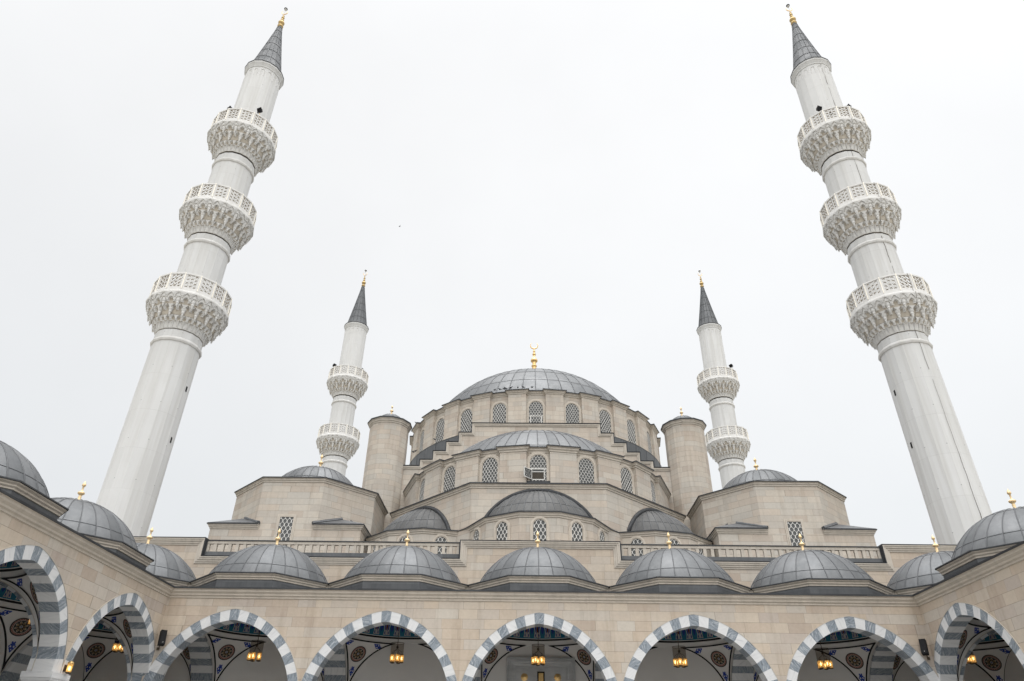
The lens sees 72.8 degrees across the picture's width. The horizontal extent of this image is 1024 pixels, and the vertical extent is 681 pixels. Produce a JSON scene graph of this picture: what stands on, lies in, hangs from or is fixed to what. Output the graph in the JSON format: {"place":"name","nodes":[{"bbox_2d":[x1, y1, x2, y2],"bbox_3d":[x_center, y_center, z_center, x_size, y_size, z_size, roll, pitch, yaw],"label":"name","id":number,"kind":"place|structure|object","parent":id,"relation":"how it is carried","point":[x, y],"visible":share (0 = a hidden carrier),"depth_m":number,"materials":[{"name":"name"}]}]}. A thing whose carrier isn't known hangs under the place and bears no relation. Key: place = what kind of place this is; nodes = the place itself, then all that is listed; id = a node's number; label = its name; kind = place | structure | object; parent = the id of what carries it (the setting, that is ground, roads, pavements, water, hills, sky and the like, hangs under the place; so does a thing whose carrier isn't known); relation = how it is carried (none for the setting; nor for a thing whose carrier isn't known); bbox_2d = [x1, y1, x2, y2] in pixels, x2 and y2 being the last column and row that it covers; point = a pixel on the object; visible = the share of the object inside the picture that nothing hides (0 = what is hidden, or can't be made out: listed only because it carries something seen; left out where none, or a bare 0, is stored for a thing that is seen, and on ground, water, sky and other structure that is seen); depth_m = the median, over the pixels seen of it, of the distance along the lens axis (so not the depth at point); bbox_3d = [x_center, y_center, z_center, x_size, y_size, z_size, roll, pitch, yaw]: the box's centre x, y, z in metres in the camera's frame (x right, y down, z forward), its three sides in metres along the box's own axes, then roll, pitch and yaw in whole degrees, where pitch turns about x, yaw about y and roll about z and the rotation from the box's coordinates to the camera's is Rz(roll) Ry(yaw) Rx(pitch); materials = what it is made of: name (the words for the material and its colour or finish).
{"place":"outdoors","nodes":[
{"label":"outdoors","id":0,"kind":"place"},
{"bbox_2d":[0,0,1023,545],"label":"sky","id":1,"kind":"structure","parent":0,"point":[561,177],"materials":[{"name":"white"}]},
{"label":"courtyard paving","id":2,"kind":"structure","parent":0,"visible":0},
{"bbox_2d":[0,441,174,680],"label":"side gallery","id":3,"kind":"object","parent":2,"relation":"on","point":[73,572],"visible":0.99,"depth_m":27.95,"materials":[{"name":"beige stone"}]},
{"bbox_2d":[63,661,73,673],"bbox_3d":[-17.152,12.655,26.896,0.320,0.470,0.226,0,-32,1],"label":"wall lantern","id":4,"kind":"object","parent":3,"relation":"attached to","point":[67,668],"depth_m":26.83,"materials":[{"name":"yellow glass"}]},
{"bbox_2d":[133,343,956,680],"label":"prayer hall","id":5,"kind":"structure","parent":2,"relation":"on","point":[489,477],"depth_m":50.57,"materials":[{"name":"beige stone"}]},
{"bbox_2d":[273,514,296,545],"bbox_3d":[-16.148,13.806,49.130,1.370,3.100,0.110,0,-32,1],"label":"window","id":6,"kind":"structure","parent":5,"relation":"in","point":[286,523],"depth_m":49.47,"materials":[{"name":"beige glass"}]},
{"bbox_2d":[371,538,381,552],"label":"window","id":7,"kind":"structure","parent":5,"relation":"in","point":[378,539],"depth_m":49.28,"materials":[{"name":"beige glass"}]},
{"bbox_2d":[397,533,412,541],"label":"window","id":8,"kind":"structure","parent":5,"relation":"in","point":[401,538],"depth_m":48.18,"materials":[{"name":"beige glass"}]},
{"bbox_2d":[418,476,424,501],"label":"window","id":9,"kind":"structure","parent":5,"relation":"in","point":[421,487],"depth_m":55.82,"materials":[{"name":"grey glass"}]},
{"bbox_2d":[418,428,424,453],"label":"window","id":10,"kind":"structure","parent":5,"relation":"in","point":[421,438],"depth_m":71.38,"materials":[{"name":"grey glass"}]},
{"bbox_2d":[433,416,444,443],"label":"window","id":11,"kind":"structure","parent":5,"relation":"in","point":[439,426],"depth_m":68.83,"materials":[{"name":"beige glass"}]},
{"bbox_2d":[431,534,449,553],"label":"window","id":12,"kind":"structure","parent":5,"relation":"in","point":[439,537],"depth_m":47.98,"materials":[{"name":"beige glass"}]},
{"bbox_2d":[441,463,455,492],"bbox_3d":[-4.745,10.485,53.171,1.780,2.341,0.155,-24,-40,33],"label":"window","id":13,"kind":"structure","parent":5,"relation":"in","point":[448,474],"depth_m":53.24,"materials":[{"name":"beige glass"}]},
{"bbox_2d":[458,407,472,431],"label":"window","id":14,"kind":"structure","parent":5,"relation":"in","point":[466,415],"depth_m":66.96,"materials":[{"name":"beige glass"}]},
{"bbox_2d":[472,527,480,539],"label":"window","id":15,"kind":"structure","parent":5,"relation":"in","point":[476,535],"depth_m":46.60,"materials":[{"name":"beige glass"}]},
{"bbox_2d":[479,454,499,481],"bbox_3d":[-1.624,9.551,51.613,1.780,2.341,0.155,-11,-34,18],"label":"window","id":16,"kind":"structure","parent":5,"relation":"in","point":[489,467],"depth_m":51.63,"materials":[{"name":"beige glass"}]},
{"bbox_2d":[490,401,507,421],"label":"window","id":17,"kind":"structure","parent":5,"relation":"in","point":[499,410],"depth_m":65.84,"materials":[{"name":"beige glass"}]},
{"bbox_2d":[494,519,510,539],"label":"window","id":18,"kind":"structure","parent":5,"relation":"in","point":[502,529],"depth_m":44.93,"materials":[{"name":"beige glass"}]},
{"bbox_2d":[526,399,545,422],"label":"window","id":19,"kind":"structure","parent":5,"relation":"in","point":[535,408],"depth_m":65.26,"materials":[{"name":"beige glass"}]},
{"bbox_2d":[524,451,549,482],"bbox_3d":[1.843,9.128,50.702,1.970,2.501,0.809,0,-32,1],"label":"window","id":20,"kind":"structure","parent":5,"relation":"in","point":[537,470],"depth_m":50.88,"materials":[{"name":"beige glass"}]},
{"bbox_2d":[530,516,549,539],"bbox_3d":[1.766,12.089,44.274,1.240,1.828,0.155,0,-32,1],"label":"window","id":21,"kind":"structure","parent":5,"relation":"in","point":[540,524],"depth_m":44.31,"materials":[{"name":"beige glass"}]},
{"bbox_2d":[564,401,581,422],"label":"window","id":22,"kind":"structure","parent":5,"relation":"in","point":[572,411],"depth_m":65.66,"materials":[{"name":"beige glass"}]},
{"bbox_2d":[569,519,585,540],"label":"window","id":23,"kind":"structure","parent":5,"relation":"in","point":[576,527],"depth_m":44.84,"materials":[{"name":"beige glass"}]},
{"bbox_2d":[577,455,597,482],"bbox_3d":[5.494,9.578,51.457,1.780,2.341,0.155,11,-34,-15],"label":"window","id":24,"kind":"structure","parent":5,"relation":"in","point":[586,465],"depth_m":51.44,"materials":[{"name":"beige glass"}]},
{"bbox_2d":[597,528,605,540],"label":"window","id":25,"kind":"structure","parent":5,"relation":"in","point":[601,535],"depth_m":46.38,"materials":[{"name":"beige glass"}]},
{"bbox_2d":[598,408,613,432],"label":"window","id":26,"kind":"structure","parent":5,"relation":"in","point":[605,417],"depth_m":66.70,"materials":[{"name":"beige glass"}]},
{"bbox_2d":[620,464,634,493],"bbox_3d":[8.673,10.536,52.877,1.780,2.341,0.155,23,-39,-31],"label":"window","id":27,"kind":"structure","parent":5,"relation":"in","point":[627,477],"depth_m":52.95,"materials":[{"name":"beige glass"}]},
{"bbox_2d":[627,417,637,444],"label":"window","id":28,"kind":"structure","parent":5,"relation":"in","point":[632,431],"depth_m":68.41,"materials":[{"name":"beige glass"}]},
{"bbox_2d":[628,536,646,555],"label":"window","id":29,"kind":"structure","parent":5,"relation":"in","point":[635,539],"depth_m":47.72,"materials":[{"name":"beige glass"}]},
{"bbox_2d":[647,430,652,454],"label":"window","id":30,"kind":"structure","parent":5,"relation":"in","point":[648,434],"depth_m":70.92,"materials":[{"name":"grey glass"}]},
{"bbox_2d":[650,477,657,503],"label":"window","id":31,"kind":"structure","parent":5,"relation":"in","point":[653,489],"depth_m":55.42,"materials":[{"name":"grey glass"}]},
{"bbox_2d":[665,536,681,543],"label":"window","id":32,"kind":"structure","parent":5,"relation":"in","point":[674,540],"depth_m":47.79,"materials":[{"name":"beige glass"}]},
{"bbox_2d":[696,542,706,554],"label":"window","id":33,"kind":"structure","parent":5,"relation":"in","point":[698,543],"depth_m":48.65,"materials":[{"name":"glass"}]},
{"bbox_2d":[783,519,808,551],"bbox_3d":[19.863,13.942,48.339,1.370,3.100,0.110,0,-32,1],"label":"window","id":34,"kind":"structure","parent":5,"relation":"in","point":[793,527],"depth_m":48.65,"materials":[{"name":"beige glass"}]},
{"bbox_2d":[81,527,1011,680],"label":"front arcade","id":35,"kind":"object","parent":2,"relation":"on","point":[783,617],"visible":0.87,"depth_m":35.06,"materials":[{"name":"beige stone"}]},
{"bbox_2d":[111,640,123,652],"bbox_3d":[-21.012,14.818,38.399,0.733,4.460,0.740,6,-33,-7],"label":"hanging lantern","id":36,"kind":"object","parent":35,"relation":"hanging from","point":[116,647],"visible":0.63,"depth_m":37.09,"materials":[{"name":"yellow glass"}]},
{"bbox_2d":[156,630,167,649],"bbox_3d":[-16.861,14.405,33.437,0.270,0.879,0.528,24,-39,-32],"label":"loudspeaker","id":37,"kind":"object","parent":35,"relation":"attached to","point":[162,637],"visible":1,"depth_m":33.34,"materials":[{"name":"black plastic"}]},
{"bbox_2d":[247,631,264,661],"bbox_3d":[-13.590,15.040,37.852,0.740,4.460,0.733,0,-32,1],"label":"hanging lantern","id":38,"kind":"object","parent":35,"relation":"hanging from","point":[251,656],"visible":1,"depth_m":36.66,"materials":[{"name":"yellow glass"}]},
{"bbox_2d":[389,627,403,663],"bbox_3d":[-6.056,15.069,37.688,0.740,4.460,0.733,11,-34,-16],"label":"hanging lantern","id":39,"kind":"object","parent":35,"relation":"hanging from","point":[398,658],"visible":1,"depth_m":36.49,"materials":[{"name":"yellow glass"}]},
{"bbox_2d":[531,644,544,665],"bbox_3d":[1.417,15.099,37.526,0.740,4.460,0.733,24,-39,-32],"label":"hanging lantern","id":40,"kind":"object","parent":35,"relation":"hanging from","point":[537,660],"visible":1,"depth_m":36.33,"materials":[{"name":"yellow glass"}]},
{"bbox_2d":[672,632,687,667],"bbox_3d":[8.839,15.130,37.367,0.733,4.460,0.740,-17,-37,26],"label":"hanging lantern","id":41,"kind":"object","parent":35,"relation":"hanging from","point":[679,662],"visible":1,"depth_m":36.18,"materials":[{"name":"yellow glass"}]},
{"bbox_2d":[815,642,833,669],"bbox_3d":[16.319,15.161,37.208,0.733,4.460,0.740,-5,-33,9],"label":"hanging lantern","id":42,"kind":"object","parent":35,"relation":"hanging from","point":[826,664],"visible":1,"depth_m":36.02,"materials":[{"name":"yellow glass"}]},
{"bbox_2d":[918,639,929,659],"bbox_3d":[19.403,14.508,32.663,0.270,0.879,0.528,-24,-40,34],"label":"loudspeaker","id":43,"kind":"object","parent":35,"relation":"attached to","point":[923,647],"visible":1,"depth_m":32.56,"materials":[{"name":"black plastic"}]},
{"bbox_2d":[966,654,976,664],"bbox_3d":[23.875,14.990,37.419,0.733,4.460,0.740,17,-36,-24],"label":"hanging lantern","id":44,"kind":"object","parent":35,"relation":"hanging from","point":[971,660],"visible":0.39,"depth_m":36.09,"materials":[{"name":"yellow glass"}]},
{"bbox_2d":[912,489,1023,680],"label":"side gallery","id":45,"kind":"object","parent":2,"relation":"on","point":[970,601],"visible":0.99,"depth_m":30.81,"materials":[{"name":"beige stone"}]},
{"label":"ground","id":46,"kind":"structure","parent":0,"visible":0},
{"bbox_2d":[96,7,287,535],"bbox_3d":[-26.939,-6.108,60.346,6.380,77.420,6.380,0,-32,1],"label":"minaret","id":47,"kind":"object","parent":46,"relation":"on","point":[188,310],"visible":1,"depth_m":56.71,"materials":[{"name":"white stone"}]},
{"bbox_2d":[257,107,262,114],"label":"floodlight","id":48,"kind":"object","parent":47,"relation":"attached to","point":[259,110],"visible":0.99,"depth_m":68.46,"materials":[{"name":"black plastic"}]},
{"bbox_2d":[316,270,368,475],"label":"minaret","id":49,"kind":"object","parent":46,"relation":"on","point":[337,443],"visible":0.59,"depth_m":108.02,"materials":[{"name":"white stone"}]},
{"bbox_2d":[696,270,750,488],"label":"minaret","id":50,"kind":"object","parent":46,"relation":"on","point":[728,444],"visible":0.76,"depth_m":106.67,"materials":[{"name":"white stone"}]},
{"bbox_2d":[786,4,991,544],"bbox_3d":[31.086,-5.905,59.047,6.380,77.420,6.441,0,-32,1],"label":"minaret","id":51,"kind":"object","parent":46,"relation":"on","point":[892,315],"visible":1,"depth_m":55.34,"materials":[{"name":"white stone"}]}
]}

